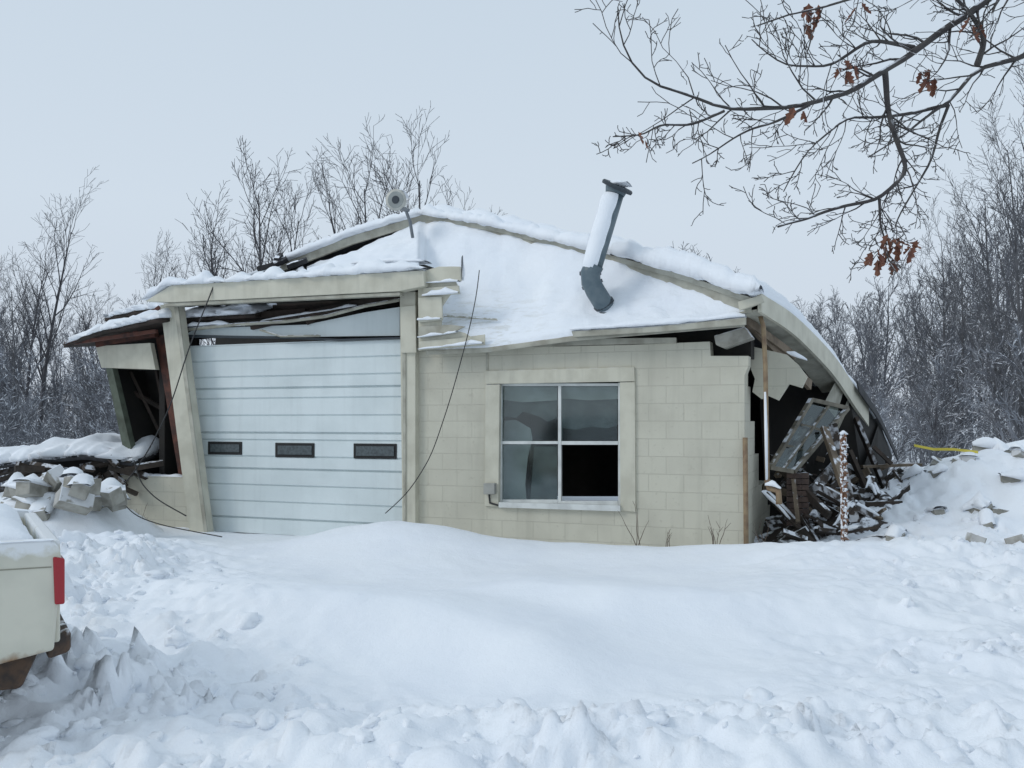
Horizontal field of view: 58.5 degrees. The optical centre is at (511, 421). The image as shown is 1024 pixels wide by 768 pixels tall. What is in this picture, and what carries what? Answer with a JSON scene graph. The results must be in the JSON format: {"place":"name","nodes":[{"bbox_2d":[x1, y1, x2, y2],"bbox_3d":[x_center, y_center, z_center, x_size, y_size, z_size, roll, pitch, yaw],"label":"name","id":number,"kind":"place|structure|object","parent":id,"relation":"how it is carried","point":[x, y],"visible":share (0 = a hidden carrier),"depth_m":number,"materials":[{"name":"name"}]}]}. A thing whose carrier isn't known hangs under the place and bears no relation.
{"place":"outdoors","nodes":[
{"label":"outdoors","id":0,"kind":"place"},
{"bbox_2d":[0,453,158,468],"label":"collapsed roof edge","id":1,"kind":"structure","parent":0,"point":[65,458],"depth_m":12.93,"materials":[{"name":"wood"}]},
{"bbox_2d":[10,460,113,477],"bbox_3d":[-6.571,0.758,13.725,2.202,0.440,0.050,0,0,0],"label":"underside","id":2,"kind":"object","parent":1,"relation":"attached to","point":[76,463],"depth_m":13.70,"materials":[{"name":"brown wood"}]},
{"bbox_2d":[0,424,1023,767],"bbox_3d":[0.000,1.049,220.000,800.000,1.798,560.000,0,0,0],"label":"snow ground","id":3,"kind":"structure","parent":0,"point":[426,628],"depth_m":5.77,"materials":[{"name":"white snow"}]},
{"bbox_2d":[0,253,27,358],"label":"frosted tree","id":4,"kind":"object","parent":3,"relation":"on","point":[1,304],"visible":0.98,"depth_m":26.56,"materials":[{"name":"grey plant"}]},
{"bbox_2d":[0,214,69,419],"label":"bare tree","id":5,"kind":"object","parent":3,"relation":"on","point":[32,338],"visible":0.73,"depth_m":33.95,"materials":[{"name":"grey plant"}]},
{"bbox_2d":[0,503,70,690],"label":"pickup truck","id":6,"kind":"object","parent":3,"relation":"on","point":[32,587],"visible":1,"depth_m":3.97,"materials":[{"name":"paint"}]},
{"bbox_2d":[0,263,79,444],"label":"frosted tree","id":7,"kind":"object","parent":3,"relation":"on","point":[14,341],"visible":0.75,"depth_m":28.14,"materials":[{"name":"grey plant"}]},
{"bbox_2d":[0,167,106,443],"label":"bare tree","id":8,"kind":"object","parent":3,"relation":"on","point":[47,355],"visible":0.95,"depth_m":30.61,"materials":[{"name":"grey plant"}]},
{"bbox_2d":[0,495,163,537],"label":"rubble snow heap","id":9,"kind":"object","parent":3,"relation":"on","point":[59,521],"visible":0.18,"depth_m":11.25,"materials":[{"name":"white snow"}]},
{"bbox_2d":[0,464,129,520],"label":"block rubble","id":10,"kind":"object","parent":9,"relation":"on","point":[77,490],"visible":0.94,"depth_m":10.95,"materials":[{"name":"concrete"}]},
{"bbox_2d":[45,282,119,435],"bbox_3d":[-13.952,-1.458,29.867,2.590,6.369,2.408,0,0,41],"label":"frosted tree","id":11,"kind":"object","parent":3,"relation":"on","point":[87,421],"visible":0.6,"depth_m":29.82,"materials":[{"name":"grey plant"}]},
{"bbox_2d":[49,227,180,393],"bbox_3d":[-14.264,-2.744,34.010,5.299,9.137,2.917,0,0,13],"label":"bare tree","id":12,"kind":"object","parent":3,"relation":"on","point":[83,321],"visible":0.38,"depth_m":33.95,"materials":[{"name":"grey plant"}]},
{"bbox_2d":[127,507,221,536],"bbox_3d":[-4.412,1.201,11.564,1.982,0.422,0.144,0,0,31],"label":"hanging cable","id":13,"kind":"object","parent":3,"relation":"on","point":[174,527],"visible":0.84,"depth_m":11.39,"materials":[{"name":"black rubber"}]},
{"bbox_2d":[145,232,209,342],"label":"bare tree","id":14,"kind":"object","parent":3,"relation":"on","point":[187,264],"visible":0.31,"depth_m":32.16,"materials":[{"name":"grey plant"}]},
{"bbox_2d":[191,222,254,344],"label":"bare tree","id":15,"kind":"object","parent":3,"relation":"on","point":[207,340],"visible":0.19,"depth_m":26.00,"materials":[{"name":"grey plant"}]},
{"bbox_2d":[177,136,308,344],"bbox_3d":[-7.157,-2.832,25.254,3.652,9.321,4.064,0,0,2],"label":"bare tree","id":16,"kind":"object","parent":3,"relation":"on","point":[260,263],"visible":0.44,"depth_m":24.39,"materials":[{"name":"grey plant"}]},
{"bbox_2d":[240,152,334,271],"bbox_3d":[-6.764,-3.154,26.598,2.663,10.001,3.306,0,0,21],"label":"bare tree","id":17,"kind":"object","parent":3,"relation":"on","point":[289,214],"visible":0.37,"depth_m":27.00,"materials":[{"name":"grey plant"}]},
{"bbox_2d":[306,146,373,241],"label":"bare tree","id":18,"kind":"object","parent":3,"relation":"on","point":[327,190],"visible":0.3,"depth_m":26.84,"materials":[{"name":"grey plant"}]},
{"bbox_2d":[313,115,416,233],"bbox_3d":[-3.951,-3.458,24.530,2.824,10.608,3.506,0,0,-25],"label":"bare tree","id":19,"kind":"object","parent":3,"relation":"on","point":[365,190],"visible":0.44,"depth_m":25.04,"materials":[{"name":"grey plant"}]},
{"bbox_2d":[359,141,422,213],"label":"bare tree","id":20,"kind":"object","parent":3,"relation":"on","point":[398,183],"visible":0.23,"depth_m":27.59,"materials":[{"name":"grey plant"}]},
{"bbox_2d":[351,100,457,224],"bbox_3d":[-2.161,-3.426,26.081,3.372,10.563,6.126,0,0,37],"label":"bare tree","id":21,"kind":"object","parent":3,"relation":"on","point":[388,167],"visible":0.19,"depth_m":24.81,"materials":[{"name":"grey plant"}]},
{"bbox_2d":[450,180,507,214],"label":"bare tree","id":22,"kind":"object","parent":3,"relation":"on","point":[472,200],"visible":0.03,"depth_m":29.38,"materials":[{"name":"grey plant"}]},
{"bbox_2d":[63,203,897,546],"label":"collapsed garage","id":23,"kind":"structure","parent":3,"relation":"on","point":[317,383],"depth_m":11.49,"materials":[{"name":"beige concrete"}]},
{"bbox_2d":[0,433,158,463],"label":"snow","id":24,"kind":"structure","parent":23,"relation":"on","point":[103,445],"depth_m":13.07,"materials":[{"name":"white snow"}]},
{"bbox_2d":[0,455,163,495],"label":"broken rafters","id":25,"kind":"object","parent":23,"relation":"attached to","point":[116,469],"visible":0.48,"depth_m":12.89,"materials":[{"name":"brown wood"}]},
{"bbox_2d":[133,460,186,515],"bbox_3d":[-4.833,0.900,12.387,1.230,0.717,0.136,0,0,36],"label":"hanging cable","id":26,"kind":"object","parent":23,"relation":"hanging from","point":[152,494],"visible":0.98,"depth_m":12.32,"materials":[{"name":"black rubber"}]},
{"bbox_2d":[123,282,215,484],"bbox_3d":[-4.993,-0.299,12.308,2.081,3.262,0.317,0,0,-2],"label":"hanging cable","id":27,"kind":"object","parent":23,"relation":"hanging from","point":[175,388],"visible":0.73,"depth_m":12.28,"materials":[{"name":"black rubber"}]},
{"bbox_2d":[210,444,238,451],"bbox_3d":[-3.983,0.373,12.678,0.491,0.107,0.008,0,0,22],"label":"door window glass","id":28,"kind":"structure","parent":23,"relation":"in","point":[213,447],"depth_m":12.68,"materials":[{"name":"grey glass"}]},
{"bbox_2d":[208,441,241,454],"bbox_3d":[-3.986,0.375,12.697,0.581,0.183,0.020,0,0,22],"label":"door window frame","id":29,"kind":"structure","parent":23,"relation":"in","point":[209,442],"depth_m":12.68,"materials":[{"name":"plastic"}]},
{"bbox_2d":[188,307,399,336],"bbox_3d":[-3.038,-1.282,12.382,3.452,0.369,0.030,0,0,22],"label":"door top section","id":30,"kind":"structure","parent":23,"relation":"in","point":[385,322],"depth_m":12.05,"materials":[{"name":"white metal"}]},
{"bbox_2d":[275,443,314,457],"bbox_3d":[-2.915,0.389,12.268,0.625,0.195,0.020,0,0,22],"label":"door window frame","id":31,"kind":"structure","parent":23,"relation":"in","point":[276,444],"depth_m":12.26,"materials":[{"name":"plastic"}]},
{"bbox_2d":[278,446,311,454],"bbox_3d":[-2.913,0.387,12.250,0.541,0.122,0.008,0,0,22],"label":"door window glass","id":32,"kind":"structure","parent":23,"relation":"in","point":[288,450],"depth_m":12.24,"materials":[{"name":"grey glass"}]},
{"bbox_2d":[190,339,401,535],"bbox_3d":[-3.104,0.233,12.363,3.723,2.599,0.034,0,0,22],"label":"garage door","id":33,"kind":"structure","parent":23,"relation":"in","point":[334,396],"depth_m":12.24,"materials":[{"name":"white metal"}]},
{"bbox_2d":[356,446,393,455],"bbox_3d":[-1.769,0.385,11.793,0.560,0.126,0.008,0,0,22],"label":"door window glass","id":34,"kind":"structure","parent":23,"relation":"in","point":[360,450],"depth_m":11.79,"materials":[{"name":"grey glass"}]},
{"bbox_2d":[354,443,396,458],"bbox_3d":[-1.769,0.387,11.810,0.637,0.197,0.020,0,0,22],"label":"door window frame","id":35,"kind":"structure","parent":23,"relation":"in","point":[355,444],"depth_m":11.79,"materials":[{"name":"plastic"}]},
{"bbox_2d":[386,189,413,237],"bbox_3d":[-1.511,-2.862,12.662,0.412,0.709,0.295,0,0,15],"label":"floodlight","id":36,"kind":"object","parent":23,"relation":"attached to","point":[395,199],"visible":1,"depth_m":12.54,"materials":[{"name":"white metal"}]},
{"bbox_2d":[385,270,479,513],"bbox_3d":[-0.972,-0.369,11.070,1.150,2.989,0.405,0,0,0],"label":"hanging cable","id":37,"kind":"object","parent":23,"relation":"attached to","point":[449,399],"visible":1,"depth_m":10.97,"materials":[{"name":"black rubber"}]},
{"bbox_2d":[579,179,631,313],"bbox_3d":[1.089,-1.952,10.642,0.610,1.701,0.622,0,0,0],"label":"vent pipe","id":38,"kind":"object","parent":23,"relation":"attached to","point":[600,298],"visible":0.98,"depth_m":10.43,"materials":[{"name":"silver metal"}]},
{"bbox_2d":[756,308,781,503],"bbox_3d":[2.757,-0.188,9.881,0.165,2.157,0.350,0,0,-44],"label":"downspout","id":39,"kind":"object","parent":23,"relation":"attached to","point":[770,485],"visible":0.98,"depth_m":9.88,"materials":[{"name":"white metal"}]},
{"bbox_2d":[769,398,849,473],"bbox_3d":[3.649,0.163,11.204,1.468,0.912,0.243,0,0,-41],"label":"fallen window frame","id":40,"kind":"structure","parent":23,"relation":"in","point":[817,443],"depth_m":11.10,"materials":[{"name":"grey wood"}]},
{"bbox_2d":[0,320,1023,484],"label":"frosted brush","id":41,"kind":"object","parent":3,"relation":"on","point":[935,423],"visible":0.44,"depth_m":23.97,"materials":[{"name":"plant"}]},
{"bbox_2d":[0,169,1023,448],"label":"distant trees","id":42,"kind":"object","parent":3,"relation":"on","point":[872,347],"visible":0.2,"depth_m":45.95,"materials":[{"name":"plant"}]},
{"bbox_2d":[0,509,1023,767],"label":"snow clods","id":43,"kind":"object","parent":3,"relation":"on","point":[400,751],"visible":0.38,"depth_m":4.44,"materials":[{"name":"white snow"}]},
{"bbox_2d":[618,501,648,545],"bbox_3d":[1.366,1.179,10.269,0.359,0.583,0.066,0,0,0],"label":"dry weed","id":44,"kind":"object","parent":3,"relation":"on","point":[636,527],"visible":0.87,"depth_m":10.27,"materials":[{"name":"brown plant"}]},
{"bbox_2d":[666,529,670,546],"bbox_3d":[1.720,1.307,9.979,0.062,0.263,0.123,0,0,-20],"label":"dry weed","id":45,"kind":"object","parent":3,"relation":"on","point":[669,539],"visible":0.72,"depth_m":10.00,"materials":[{"name":"brown plant"}]},
{"bbox_2d":[708,517,730,543],"bbox_3d":[2.211,1.198,9.829,0.271,0.393,0.128,0,0,-10],"label":"dry weed","id":46,"kind":"object","parent":3,"relation":"on","point":[713,538],"visible":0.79,"depth_m":9.81,"materials":[{"name":"brown plant"}]},
{"bbox_2d":[743,438,748,543],"bbox_3d":[2.532,0.955,9.901,0.066,1.556,0.052,0,0,22],"label":"wooden board","id":47,"kind":"object","parent":3,"relation":"on","point":[745,496],"visible":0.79,"depth_m":9.88,"materials":[{"name":"brown wood"}]},
{"bbox_2d":[753,520,769,542],"bbox_3d":[2.682,1.247,9.904,0.233,0.383,0.070,0,0,-27],"label":"dry weed","id":48,"kind":"object","parent":3,"relation":"on","point":[760,531],"visible":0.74,"depth_m":9.92,"materials":[{"name":"brown plant"}]},
{"bbox_2d":[574,0,1023,282],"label":"oak tree","id":49,"kind":"object","parent":3,"relation":"on","point":[978,30],"visible":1,"depth_m":5.10,"materials":[{"name":"brown plant"}]},
{"bbox_2d":[754,416,922,542],"bbox_3d":[4.774,0.760,12.143,3.200,1.664,4.332,0,0,22],"label":"collapse debris","id":50,"kind":"object","parent":3,"relation":"on","point":[810,511],"visible":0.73,"depth_m":11.06,"materials":[{"name":"brown wood"}]},
{"bbox_2d":[838,430,848,540],"bbox_3d":[3.406,0.736,9.388,0.084,1.283,0.102,0,0,0],"label":"fence post","id":51,"kind":"object","parent":3,"relation":"on","point":[843,434],"visible":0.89,"depth_m":9.37,"materials":[{"name":"wood"}]},
{"bbox_2d":[889,191,1008,457],"bbox_3d":[14.541,-2.807,30.291,3.753,9.227,3.489,0,0,29],"label":"frosted tree","id":52,"kind":"object","parent":3,"relation":"on","point":[943,314],"visible":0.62,"depth_m":30.14,"materials":[{"name":"grey plant"}]},
{"bbox_2d":[882,437,1023,548],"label":"block rubble","id":53,"kind":"object","parent":3,"relation":"on","point":[980,503],"visible":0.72,"depth_m":10.89,"materials":[{"name":"concrete"}]},
{"bbox_2d":[914,444,977,452],"bbox_3d":[5.687,0.359,11.980,0.789,0.109,0.072,0,0,40],"label":"caution tape","id":54,"kind":"object","parent":53,"relation":"on","point":[943,449],"visible":1,"depth_m":11.98,"materials":[{"name":"yellow plastic"}]},
{"bbox_2d":[903,219,1016,451],"bbox_3d":[12.542,-2.073,25.633,3.109,7.644,2.891,0,0,9],"label":"frosted tree","id":55,"kind":"object","parent":3,"relation":"on","point":[961,336],"visible":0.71,"depth_m":25.84,"materials":[{"name":"grey plant"}]},
{"bbox_2d":[917,144,1023,439],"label":"frosted tree","id":56,"kind":"object","parent":3,"relation":"on","point":[990,298],"visible":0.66,"depth_m":26.82,"materials":[{"name":"grey plant"}]},
{"bbox_2d":[922,35,1023,440],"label":"frosted tree","id":57,"kind":"object","parent":3,"relation":"on","point":[1009,288],"visible":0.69,"depth_m":24.15,"materials":[{"name":"grey plant"}]},
{"bbox_2d":[928,93,1023,440],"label":"frosted tree","id":58,"kind":"object","parent":3,"relation":"on","point":[1016,259],"visible":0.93,"depth_m":21.73,"materials":[{"name":"grey plant"}]},
{"bbox_2d":[0,0,1023,423],"label":"sky","id":59,"kind":"structure","parent":0,"point":[156,96],"materials":[{"name":"grey"}]}
]}

